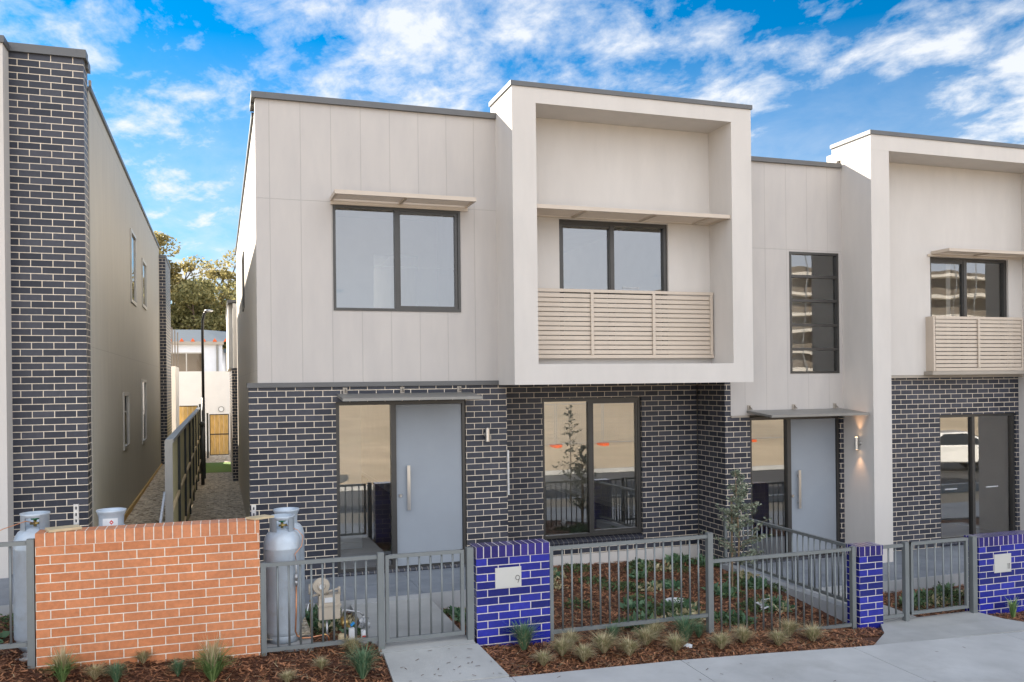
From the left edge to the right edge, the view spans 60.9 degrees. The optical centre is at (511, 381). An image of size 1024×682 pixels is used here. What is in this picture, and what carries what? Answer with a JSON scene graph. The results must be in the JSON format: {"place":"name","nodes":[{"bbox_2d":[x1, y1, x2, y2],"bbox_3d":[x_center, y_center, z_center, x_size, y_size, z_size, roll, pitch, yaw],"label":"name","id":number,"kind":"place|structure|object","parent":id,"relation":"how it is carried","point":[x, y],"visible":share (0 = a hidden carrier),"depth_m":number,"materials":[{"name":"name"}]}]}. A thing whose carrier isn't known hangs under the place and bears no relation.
{"place":"outdoors","nodes":[
{"label":"outdoors","id":0,"kind":"place"},
{"bbox_2d":[124,464,164,524],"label":"gravel","id":1,"kind":"structure","parent":0,"point":[147,508],"depth_m":16.07,"materials":[{"name":"beige gravel"}]},
{"bbox_2d":[124,463,162,522],"bbox_3d":[-7.362,2.314,17.290,0.030,0.260,13.350,-1,0,-19],"label":"edging board","id":2,"kind":"object","parent":1,"relation":"on","point":[132,506],"visible":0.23,"depth_m":16.58,"materials":[{"name":"brown wood"}]},
{"bbox_2d":[171,327,178,431],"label":"screen wall","id":3,"kind":"structure","parent":1,"relation":"on","point":[175,392],"depth_m":29.02,"materials":[{"name":"white paint"}]},
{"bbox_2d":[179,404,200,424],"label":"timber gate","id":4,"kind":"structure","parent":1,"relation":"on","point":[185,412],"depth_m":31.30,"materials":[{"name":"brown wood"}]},
{"bbox_2d":[206,451,230,462],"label":"gravel","id":5,"kind":"structure","parent":0,"point":[217,458],"depth_m":33.08,"materials":[{"name":"stone"}]},
{"bbox_2d":[206,413,230,457],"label":"timber gate","id":6,"kind":"structure","parent":5,"relation":"on","point":[218,427],"depth_m":32.70,"materials":[{"name":"brown wood"}]},
{"bbox_2d":[206,462,231,472],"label":"lawn","id":7,"kind":"structure","parent":0,"point":[216,467],"depth_m":29.25,"materials":[{"name":"green plant"}]},
{"bbox_2d":[188,472,310,639],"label":"gravel","id":8,"kind":"structure","parent":0,"point":[218,496],"depth_m":19.98,"materials":[{"name":"grey gravel"}]},
{"bbox_2d":[165,407,200,522],"bbox_3d":[-7.083,1.801,19.211,0.105,2.080,17.210,-1,0,-19],"label":"paling fence","id":9,"kind":"object","parent":8,"relation":"on","point":[182,459],"visible":0.81,"depth_m":14.76,"materials":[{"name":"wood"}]},
{"bbox_2d":[159,492,165,522],"bbox_3d":[-4.171,1.578,10.374,0.024,0.400,1.256,-1,0,-19],"label":"sloping rail","id":10,"kind":"object","parent":9,"relation":"attached to","point":[162,507],"visible":0.57,"depth_m":10.50,"materials":[{"name":"metal"}]},
{"bbox_2d":[199,421,204,484],"bbox_3d":[-8.475,1.966,23.854,0.170,1.780,0.166,-1,0,-19],"label":"fence post","id":11,"kind":"object","parent":8,"relation":"on","point":[202,424],"visible":0.92,"depth_m":23.81,"materials":[{"name":"black metal"}]},
{"bbox_2d":[201,309,212,478],"bbox_3d":[-9.006,0.357,25.798,0.373,5.010,0.293,-1,0,-19],"label":"street lamp","id":12,"kind":"object","parent":8,"relation":"on","point":[202,365],"visible":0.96,"depth_m":25.81,"materials":[{"name":"black metal"}]},
{"bbox_2d":[0,545,963,604],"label":"porch paving","id":13,"kind":"structure","parent":0,"point":[360,581],"depth_m":12.13,"materials":[{"name":"grey concrete"}]},
{"bbox_2d":[0,558,1021,681],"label":"mulch bed","id":14,"kind":"object","parent":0,"point":[559,612],"visible":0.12,"depth_m":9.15,"materials":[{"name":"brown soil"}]},
{"bbox_2d":[0,538,35,668],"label":"fence panel","id":15,"kind":"object","parent":14,"relation":"on","point":[30,643],"visible":1,"depth_m":7.79,"materials":[{"name":"grey metal"}]},
{"bbox_2d":[15,652,26,661],"bbox_3d":[-4.486,2.579,8.175,0.520,0.165,0.660,-1,0,-19],"label":"concrete pad","id":16,"kind":"object","parent":14,"relation":"on","point":[22,657],"visible":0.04,"depth_m":7.86,"materials":[{"name":"grey concrete"}]},
{"bbox_2d":[13,511,49,651],"bbox_3d":[-4.478,1.860,8.191,0.374,1.262,0.374,-1,0,-19],"label":"gas bottle","id":17,"kind":"object","parent":16,"relation":"on","point":[40,520],"visible":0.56,"depth_m":8.03,"materials":[{"name":"silver metal"}]},
{"bbox_2d":[41,639,86,681],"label":"grass tussock","id":18,"kind":"object","parent":14,"relation":"on","point":[62,668],"depth_m":7.63,"materials":[{"name":"plant"}]},
{"bbox_2d":[73,504,78,524],"bbox_3d":[-4.085,1.827,8.181,0.044,1.360,0.030,-1,0,-19],"label":"strut channel","id":19,"kind":"object","parent":14,"relation":"on","point":[77,512],"visible":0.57,"depth_m":8.17,"materials":[{"name":"metal"}]},
{"bbox_2d":[80,659,109,679],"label":"grass tussock","id":20,"kind":"object","parent":14,"relation":"on","point":[94,672],"depth_m":7.73,"materials":[{"name":"plant"}]},
{"bbox_2d":[96,507,126,525],"bbox_3d":[-3.899,1.874,8.491,0.374,1.262,0.374,-1,0,-19],"label":"gas bottle","id":21,"kind":"object","parent":14,"relation":"on","point":[110,516],"visible":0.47,"depth_m":8.40,"materials":[{"name":"silver metal"}]},
{"bbox_2d":[100,659,129,681],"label":"grass tussock","id":22,"kind":"object","parent":14,"relation":"on","point":[115,673],"depth_m":7.71,"materials":[{"name":"plant"}]},
{"bbox_2d":[131,649,156,663],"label":"grass tussock","id":23,"kind":"object","parent":14,"relation":"on","point":[142,657],"depth_m":8.05,"materials":[{"name":"plant"}]},
{"bbox_2d":[35,518,260,668],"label":"brick wall","id":24,"kind":"structure","parent":14,"relation":"on","point":[167,591],"depth_m":8.11,"materials":[{"name":"orange brick"}]},
{"bbox_2d":[45,524,81,532],"bbox_3d":[-4.119,1.345,7.997,0.276,0.023,0.180,-1,0,-38],"label":"timber offcut","id":25,"kind":"object","parent":24,"relation":"on","point":[62,528],"visible":1,"depth_m":7.96,"materials":[{"name":"beige wood"}]},
{"bbox_2d":[246,514,273,519],"bbox_3d":[-2.471,1.327,8.541,0.140,0.020,0.231,-1,0,42],"label":"timber offcut","id":26,"kind":"object","parent":24,"relation":"on","point":[259,517],"visible":1,"depth_m":8.52,"materials":[{"name":"beige wood"}]},
{"bbox_2d":[168,655,189,676],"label":"grass tussock","id":27,"kind":"object","parent":14,"relation":"on","point":[177,667],"depth_m":7.92,"materials":[{"name":"plant"}]},
{"bbox_2d":[185,627,236,681],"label":"grass tussock","id":28,"kind":"object","parent":14,"relation":"on","point":[211,661],"depth_m":7.88,"materials":[{"name":"plant"}]},
{"bbox_2d":[251,505,255,515],"bbox_3d":[-2.589,1.937,8.757,0.044,1.405,0.030,-1,0,-19],"label":"strut channel","id":29,"kind":"object","parent":14,"relation":"on","point":[252,510],"visible":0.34,"depth_m":8.74,"materials":[{"name":"metal"}]},
{"bbox_2d":[274,666,299,681],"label":"grass tussock","id":30,"kind":"object","parent":14,"relation":"on","point":[287,676],"depth_m":7.99,"materials":[{"name":"plant"}]},
{"bbox_2d":[267,635,313,651],"bbox_3d":[-2.376,2.685,9.042,0.530,0.125,0.960,-1,0,-19],"label":"concrete pad","id":31,"kind":"object","parent":14,"relation":"on","point":[293,643],"visible":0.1,"depth_m":8.70,"materials":[{"name":"grey concrete"}]},
{"bbox_2d":[263,513,301,643],"bbox_3d":[-2.330,1.986,8.849,0.374,1.262,0.374,-1,0,-19],"label":"gas bottle","id":32,"kind":"object","parent":31,"relation":"on","point":[282,540],"visible":0.84,"depth_m":8.70,"materials":[{"name":"silver metal"}]},
{"bbox_2d":[287,525,329,647],"bbox_3d":[-2.059,2.075,8.803,0.395,1.258,0.177,-1,0,-19],"label":"copper gas pipe","id":33,"kind":"object","parent":32,"relation":"attached to","point":[296,584],"visible":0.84,"depth_m":8.71,"materials":[{"name":"metal"}]},
{"bbox_2d":[273,507,304,621],"bbox_3d":[-2.405,1.987,9.309,0.374,1.262,0.374,-1,0,-19],"label":"gas bottle","id":34,"kind":"object","parent":31,"relation":"on","point":[292,510],"visible":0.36,"depth_m":9.27,"materials":[{"name":"silver metal"}]},
{"bbox_2d":[313,655,329,669],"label":"grass tussock","id":35,"kind":"object","parent":14,"relation":"on","point":[321,664],"depth_m":8.29,"materials":[{"name":"plant"}]},
{"bbox_2d":[260,552,384,655],"bbox_3d":[-1.866,2.307,8.640,1.200,1.150,0.065,-1,0,-19],"label":"fence panel","id":36,"kind":"object","parent":14,"relation":"on","point":[379,638],"visible":0.94,"depth_m":8.63,"materials":[{"name":"grey metal"}]},
{"bbox_2d":[385,546,473,642],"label":"garden gate","id":37,"kind":"structure","parent":36,"relation":"attached to","point":[469,564],"depth_m":9.01,"materials":[{"name":"grey metal"}]},
{"bbox_2d":[307,578,340,640],"bbox_3d":[-1.932,2.349,8.939,0.355,0.706,0.180,-1,0,-19],"label":"gas meter","id":38,"kind":"object","parent":14,"relation":"on","point":[328,603],"visible":0.68,"depth_m":8.91,"materials":[{"name":"beige paint"}]},
{"bbox_2d":[340,609,363,627],"bbox_3d":[-1.637,2.429,8.950,0.253,0.192,0.108,-1,0,-19],"label":"water meter","id":39,"kind":"object","parent":38,"relation":"attached to","point":[348,625],"visible":0.72,"depth_m":8.91,"materials":[{"name":"gold metal"}]},
{"bbox_2d":[348,627,354,638],"bbox_3d":[-1.636,2.587,8.885,0.055,0.155,0.050,-1,0,-19],"label":"white sleeve","id":40,"kind":"object","parent":14,"relation":"on","point":[351,630],"visible":0.53,"depth_m":8.86,"materials":[{"name":"plastic"}]},
{"bbox_2d":[336,634,369,653],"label":"grass tussock","id":41,"kind":"object","parent":14,"relation":"on","point":[349,644],"depth_m":8.64,"materials":[{"name":"plant"}]},
{"bbox_2d":[339,639,385,678],"bbox_3d":[-1.409,2.619,8.215,0.557,0.372,0.540,-1,0,-38],"label":"grass tussock","id":42,"kind":"object","parent":14,"relation":"on","point":[362,662],"depth_m":8.19,"materials":[{"name":"plant"}]},
{"bbox_2d":[358,616,369,645],"bbox_3d":[-1.517,2.550,8.939,0.128,0.295,0.124,-1,0,-19],"label":"wrapped tap","id":43,"kind":"object","parent":14,"relation":"on","point":[362,624],"visible":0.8,"depth_m":8.91,"materials":[{"name":"white plastic"}]},
{"bbox_2d":[0,573,963,616],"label":"porch edge","id":44,"kind":"object","parent":14,"relation":"on","point":[436,600],"visible":0.02,"depth_m":10.89,"materials":[{"name":"grey concrete"}]},
{"bbox_2d":[0,552,964,642],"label":"ground cover","id":45,"kind":"object","parent":14,"relation":"on","point":[742,603],"visible":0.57,"depth_m":11.71,"materials":[{"name":"green plant"}]},
{"bbox_2d":[470,539,549,646],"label":"letterbox pillar","id":46,"kind":"structure","parent":14,"relation":"on","point":[511,580],"depth_m":9.24,"materials":[{"name":"blue brick"}]},
{"bbox_2d":[0,611,1023,681],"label":"mulch chips","id":47,"kind":"object","parent":14,"relation":"on","point":[757,636],"visible":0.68,"depth_m":9.01,"materials":[{"name":"brown wood"}]},
{"bbox_2d":[503,618,542,650],"bbox_3d":[0.121,2.628,9.124,0.545,0.376,0.562,-1,0,-19],"label":"grass tussock","id":48,"kind":"object","parent":14,"relation":"on","point":[523,637],"depth_m":9.09,"materials":[{"name":"plant"}]},
{"bbox_2d":[529,647,556,666],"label":"grass tussock","id":49,"kind":"object","parent":14,"relation":"on","point":[542,658],"depth_m":8.77,"materials":[{"name":"plant"}]},
{"bbox_2d":[544,635,575,656],"bbox_3d":[0.521,2.730,9.049,0.439,0.245,0.445,-1,0,-33],"label":"grass tussock","id":50,"kind":"object","parent":14,"relation":"on","point":[561,647],"depth_m":9.03,"materials":[{"name":"plant"}]},
{"bbox_2d":[555,628,585,645],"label":"grass tussock","id":51,"kind":"object","parent":14,"relation":"on","point":[571,633],"depth_m":9.32,"materials":[{"name":"plant"}]},
{"bbox_2d":[565,640,597,662],"bbox_3d":[0.736,2.760,8.933,0.423,0.233,0.418,-1,0,42],"label":"grass tussock","id":52,"kind":"object","parent":14,"relation":"on","point":[583,654],"depth_m":8.92,"materials":[{"name":"plant"}]},
{"bbox_2d":[585,627,624,653],"bbox_3d":[0.974,2.727,9.185,0.502,0.280,0.508,-1,0,34],"label":"grass tussock","id":53,"kind":"object","parent":14,"relation":"on","point":[603,643],"depth_m":9.16,"materials":[{"name":"plant"}]},
{"bbox_2d":[603,621,622,639],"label":"grass tussock","id":54,"kind":"object","parent":14,"relation":"on","point":[615,629],"depth_m":9.53,"materials":[{"name":"plant"}]},
{"bbox_2d":[613,630,644,655],"bbox_3d":[1.230,2.762,9.145,0.439,0.245,0.445,-1,0,20],"label":"grass tussock","id":55,"kind":"object","parent":14,"relation":"on","point":[629,646],"depth_m":9.12,"materials":[{"name":"plant"}]},
{"bbox_2d":[549,532,713,642],"bbox_3d":[1.357,2.395,9.723,2.006,1.300,0.066,-1,0,-19],"label":"fence panel","id":56,"kind":"object","parent":14,"relation":"on","point":[709,577],"visible":0.98,"depth_m":9.73,"materials":[{"name":"grey metal"}]},
{"bbox_2d":[628,624,663,645],"bbox_3d":[1.458,2.746,9.460,0.466,0.256,0.460,-1,0,12],"label":"grass tussock","id":57,"kind":"object","parent":14,"relation":"on","point":[647,635],"depth_m":9.44,"materials":[{"name":"plant"}]},
{"bbox_2d":[641,618,669,636],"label":"grass tussock","id":58,"kind":"object","parent":14,"relation":"on","point":[657,626],"depth_m":9.74,"materials":[{"name":"plant"}]},
{"bbox_2d":[660,632,689,652],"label":"grass tussock","id":59,"kind":"object","parent":14,"relation":"on","point":[674,642],"depth_m":9.32,"materials":[{"name":"plant"}]},
{"bbox_2d":[667,611,706,642],"bbox_3d":[1.917,2.706,9.653,0.529,0.364,0.545,-1,0,-10],"label":"grass tussock","id":60,"kind":"object","parent":14,"relation":"on","point":[684,627],"depth_m":9.62,"materials":[{"name":"plant"}]},
{"bbox_2d":[691,619,707,637],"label":"grass tussock","id":61,"kind":"object","parent":14,"relation":"on","point":[700,632],"depth_m":9.82,"materials":[{"name":"plant"}]},
{"bbox_2d":[705,628,735,648],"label":"grass tussock","id":62,"kind":"object","parent":14,"relation":"on","point":[721,640],"depth_m":9.47,"materials":[{"name":"plant"}]},
{"bbox_2d":[730,496,732,586],"bbox_3d":[2.986,2.237,11.826,0.018,1.380,0.018,-1,0,-19],"label":"garden stake","id":63,"kind":"object","parent":14,"relation":"on","point":[732,550],"visible":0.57,"depth_m":11.82,"materials":[{"name":"brown wood"}]},
{"bbox_2d":[701,469,771,566],"bbox_3d":[3.126,2.040,11.766,0.912,1.732,0.833,-1,0,-42],"label":"sapling","id":64,"kind":"object","parent":14,"relation":"on","point":[737,491],"visible":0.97,"depth_m":11.73,"materials":[{"name":"green plant"}]},
{"bbox_2d":[728,622,756,643],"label":"grass tussock","id":65,"kind":"object","parent":14,"relation":"on","point":[742,634],"depth_m":9.72,"materials":[{"name":"plant"}]},
{"bbox_2d":[761,628,793,646],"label":"grass tussock","id":66,"kind":"object","parent":14,"relation":"on","point":[778,637],"depth_m":9.69,"materials":[{"name":"plant"}]},
{"bbox_2d":[722,563,846,622],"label":"garden kerb","id":67,"kind":"structure","parent":14,"relation":"on","point":[815,600],"depth_m":11.61,"materials":[{"name":"grey concrete"}]},
{"bbox_2d":[723,511,846,601],"bbox_3d":[3.799,2.433,12.305,0.040,0.830,2.890,-1,0,-19],"label":"fence panel","id":68,"kind":"object","parent":67,"relation":"on","point":[814,537],"visible":0.69,"depth_m":12.03,"materials":[{"name":"grey metal"}]},
{"bbox_2d":[713,546,856,631],"bbox_3d":[3.258,2.624,10.361,1.992,1.200,0.055,-1,0,-19],"label":"fence panel","id":69,"kind":"object","parent":14,"relation":"on","point":[852,624],"visible":0.79,"depth_m":10.43,"materials":[{"name":"grey metal"}]},
{"bbox_2d":[775,616,803,635],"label":"grass tussock","id":70,"kind":"object","parent":14,"relation":"on","point":[790,626],"depth_m":10.10,"materials":[{"name":"plant"}]},
{"bbox_2d":[797,620,828,640],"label":"grass tussock","id":71,"kind":"object","parent":14,"relation":"on","point":[813,632],"depth_m":9.93,"materials":[{"name":"plant"}]},
{"bbox_2d":[846,542,882,628],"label":"brick pillar","id":72,"kind":"structure","parent":14,"relation":"on","point":[869,579],"depth_m":10.73,"materials":[{"name":"blue brick"}]},
{"bbox_2d":[730,129,1023,564],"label":"townhouse","id":73,"kind":"structure","parent":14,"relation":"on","point":[879,400],"depth_m":14.68,"materials":[{"name":"paint"}]},
{"bbox_2d":[791,418,835,551],"bbox_3d":[4.949,1.715,14.282,0.884,2.219,0.110,-1,0,-19],"label":"front door","id":74,"kind":"structure","parent":73,"relation":"in","point":[813,462],"depth_m":14.29,"materials":[{"name":"grey paint"}]},
{"bbox_2d":[789,251,839,373],"bbox_3d":[4.931,-1.128,14.271,0.955,1.975,0.090,-1,0,-19],"label":"window","id":75,"kind":"structure","parent":73,"relation":"in","point":[835,277],"depth_m":14.29,"materials":[{"name":"metal"}]},
{"bbox_2d":[930,257,1006,367],"bbox_3d":[7.944,-1.189,15.231,1.740,1.920,0.090,-1,0,-19],"label":"sliding door","id":76,"kind":"structure","parent":73,"relation":"in","point":[963,262],"depth_m":15.19,"materials":[{"name":"metal"}]},
{"bbox_2d":[940,413,1014,538],"bbox_3d":[8.196,1.655,15.410,1.730,2.185,0.090,-1,0,-19],"label":"window","id":77,"kind":"structure","parent":73,"relation":"in","point":[971,417],"depth_m":15.40,"materials":[{"name":"metal"}]},
{"bbox_2d":[883,541,909,620],"bbox_3d":[4.778,2.557,10.872,0.400,1.100,0.060,-1,0,-19],"label":"fence panel","id":78,"kind":"object","parent":14,"relation":"on","point":[905,613],"visible":0.91,"depth_m":10.89,"materials":[{"name":"grey metal"}]},
{"bbox_2d":[909,535,977,614],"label":"garden gate","id":79,"kind":"structure","parent":78,"relation":"attached to","point":[970,589],"depth_m":11.15,"materials":[{"name":"grey metal"}]},
{"bbox_2d":[964,530,1023,615],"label":"letterbox pillar","id":80,"kind":"structure","parent":14,"relation":"on","point":[1000,565],"depth_m":11.39,"materials":[{"name":"blue brick"}]},
{"bbox_2d":[1005,595,1020,617],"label":"strappy plant","id":81,"kind":"object","parent":14,"relation":"on","point":[1012,606],"visible":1,"depth_m":11.17,"materials":[{"name":"green plant"}]},
{"bbox_2d":[0,0,1023,303],"label":"sky","id":82,"kind":"structure","parent":0,"point":[172,81],"materials":[{"name":"blue"}]},
{"bbox_2d":[350,591,1023,681],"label":"path","id":83,"kind":"structure","parent":0,"point":[440,655],"depth_m":9.47,"materials":[{"name":"grey concrete"}]},
{"bbox_2d":[462,631,1023,681],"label":"footpath","id":84,"kind":"structure","parent":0,"point":[991,658],"depth_m":8.99,"materials":[{"name":"concrete"}]},
{"bbox_2d":[400,647,964,681],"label":"scattered bark","id":85,"kind":"object","parent":84,"relation":"on","point":[557,677],"visible":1,"depth_m":8.55,"materials":[{"name":"brown wood"}]},
{"label":"ground","id":86,"kind":"structure","parent":0,"visible":0},
{"bbox_2d":[0,35,171,577],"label":"townhouse","id":87,"kind":"structure","parent":86,"relation":"on","point":[85,372],"depth_m":10.57,"materials":[{"name":"brick"}]},
{"bbox_2d":[123,392,129,450],"bbox_3d":[-6.596,0.655,14.821,0.095,0.960,0.910,-1,0,-19],"label":"side window","id":88,"kind":"structure","parent":87,"relation":"in","point":[126,395],"depth_m":14.92,"materials":[{"name":"clear glass"}]},
{"bbox_2d":[130,228,136,306],"bbox_3d":[-7.142,-2.134,16.352,0.095,1.350,1.020,-1,0,-19],"label":"side window","id":89,"kind":"structure","parent":87,"relation":"in","point":[133,255],"depth_m":16.45,"materials":[{"name":"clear glass"}]},
{"bbox_2d":[141,258,146,309],"bbox_3d":[-7.937,-2.090,18.717,0.095,1.020,1.030,-1,0,-19],"label":"side window","id":90,"kind":"structure","parent":87,"relation":"in","point":[144,266],"depth_m":18.87,"materials":[{"name":"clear glass"}]},
{"bbox_2d":[141,379,146,443],"bbox_3d":[-7.780,0.613,18.343,0.095,1.330,1.100,-1,0,-19],"label":"side window","id":91,"kind":"structure","parent":87,"relation":"in","point":[143,382],"depth_m":18.44,"materials":[{"name":"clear glass"}]},
{"bbox_2d":[154,231,212,320],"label":"gum tree","id":92,"kind":"object","parent":86,"relation":"on","point":[162,238],"visible":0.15,"depth_m":60.31,"materials":[{"name":"green plant"}]},
{"bbox_2d":[170,293,224,330],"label":"gum tree","id":93,"kind":"object","parent":86,"relation":"on","point":[189,320],"visible":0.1,"depth_m":58.59,"materials":[{"name":"green plant"}]},
{"bbox_2d":[171,330,226,371],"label":"house","id":94,"kind":"structure","parent":86,"relation":"on","point":[189,351],"depth_m":49.02,"materials":[{"name":"white paint"}]},
{"bbox_2d":[171,352,200,371],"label":"window","id":95,"kind":"structure","parent":94,"relation":"in","point":[188,361],"depth_m":48.75,"materials":[{"name":"beige glass"}]},
{"bbox_2d":[171,278,226,348],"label":"gum tree","id":96,"kind":"object","parent":86,"relation":"on","point":[186,299],"visible":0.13,"depth_m":58.28,"materials":[{"name":"green plant"}]},
{"bbox_2d":[170,249,235,315],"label":"gum tree","id":97,"kind":"object","parent":86,"relation":"on","point":[223,274],"visible":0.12,"depth_m":66.60,"materials":[{"name":"green plant"}]},
{"bbox_2d":[179,371,229,450],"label":"garage","id":98,"kind":"structure","parent":86,"relation":"on","point":[217,392],"depth_m":36.75,"materials":[{"name":"paint"}]},
{"bbox_2d":[179,400,201,420],"bbox_3d":[-14.606,2.211,36.124,3.350,2.830,0.030,-1,0,-19],"label":"garage door","id":99,"kind":"structure","parent":98,"relation":"in","point":[181,403],"depth_m":36.51,"materials":[{"name":"white paint"}]},
{"bbox_2d":[182,277,235,348],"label":"gum tree","id":100,"kind":"object","parent":86,"relation":"on","point":[216,312],"visible":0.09,"depth_m":59.47,"materials":[{"name":"green plant"}]},
{"bbox_2d":[213,287,235,305],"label":"gum tree","id":101,"kind":"object","parent":86,"relation":"on","point":[224,297],"visible":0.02,"depth_m":66.34,"materials":[{"name":"green plant"}]},
{"bbox_2d":[225,80,753,578],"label":"townhouse","id":102,"kind":"structure","parent":86,"relation":"on","point":[521,310],"depth_m":12.57,"materials":[{"name":"paint"}]},
{"bbox_2d":[242,251,244,311],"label":"side window","id":103,"kind":"structure","parent":102,"relation":"in","point":[243,293],"depth_m":16.97,"materials":[{"name":"metal"}]},
{"bbox_2d":[332,204,460,311],"bbox_3d":[-1.585,-1.692,12.081,1.780,1.430,0.090,-1,0,-19],"label":"window","id":104,"kind":"structure","parent":102,"relation":"in","point":[396,211],"depth_m":12.06,"materials":[{"name":"metal"}]},
{"bbox_2d":[396,404,462,565],"bbox_3d":[-1.154,1.432,12.232,0.936,2.239,0.110,-1,0,-19],"label":"front door","id":105,"kind":"structure","parent":102,"relation":"in","point":[428,436],"depth_m":12.24,"materials":[{"name":"grey paint"}]},
{"bbox_2d":[542,397,641,539],"bbox_3d":[1.271,1.359,13.960,1.725,2.205,0.090,-1,0,-19],"label":"window","id":106,"kind":"structure","parent":102,"relation":"in","point":[589,401],"depth_m":13.94,"materials":[{"name":"metal"}]},
{"bbox_2d":[559,219,667,354],"bbox_3d":[1.512,-1.387,13.049,1.780,2.000,0.090,-1,0,-19],"label":"sliding door","id":107,"kind":"structure","parent":102,"relation":"in","point":[610,226],"depth_m":13.00,"materials":[{"name":"metal"}]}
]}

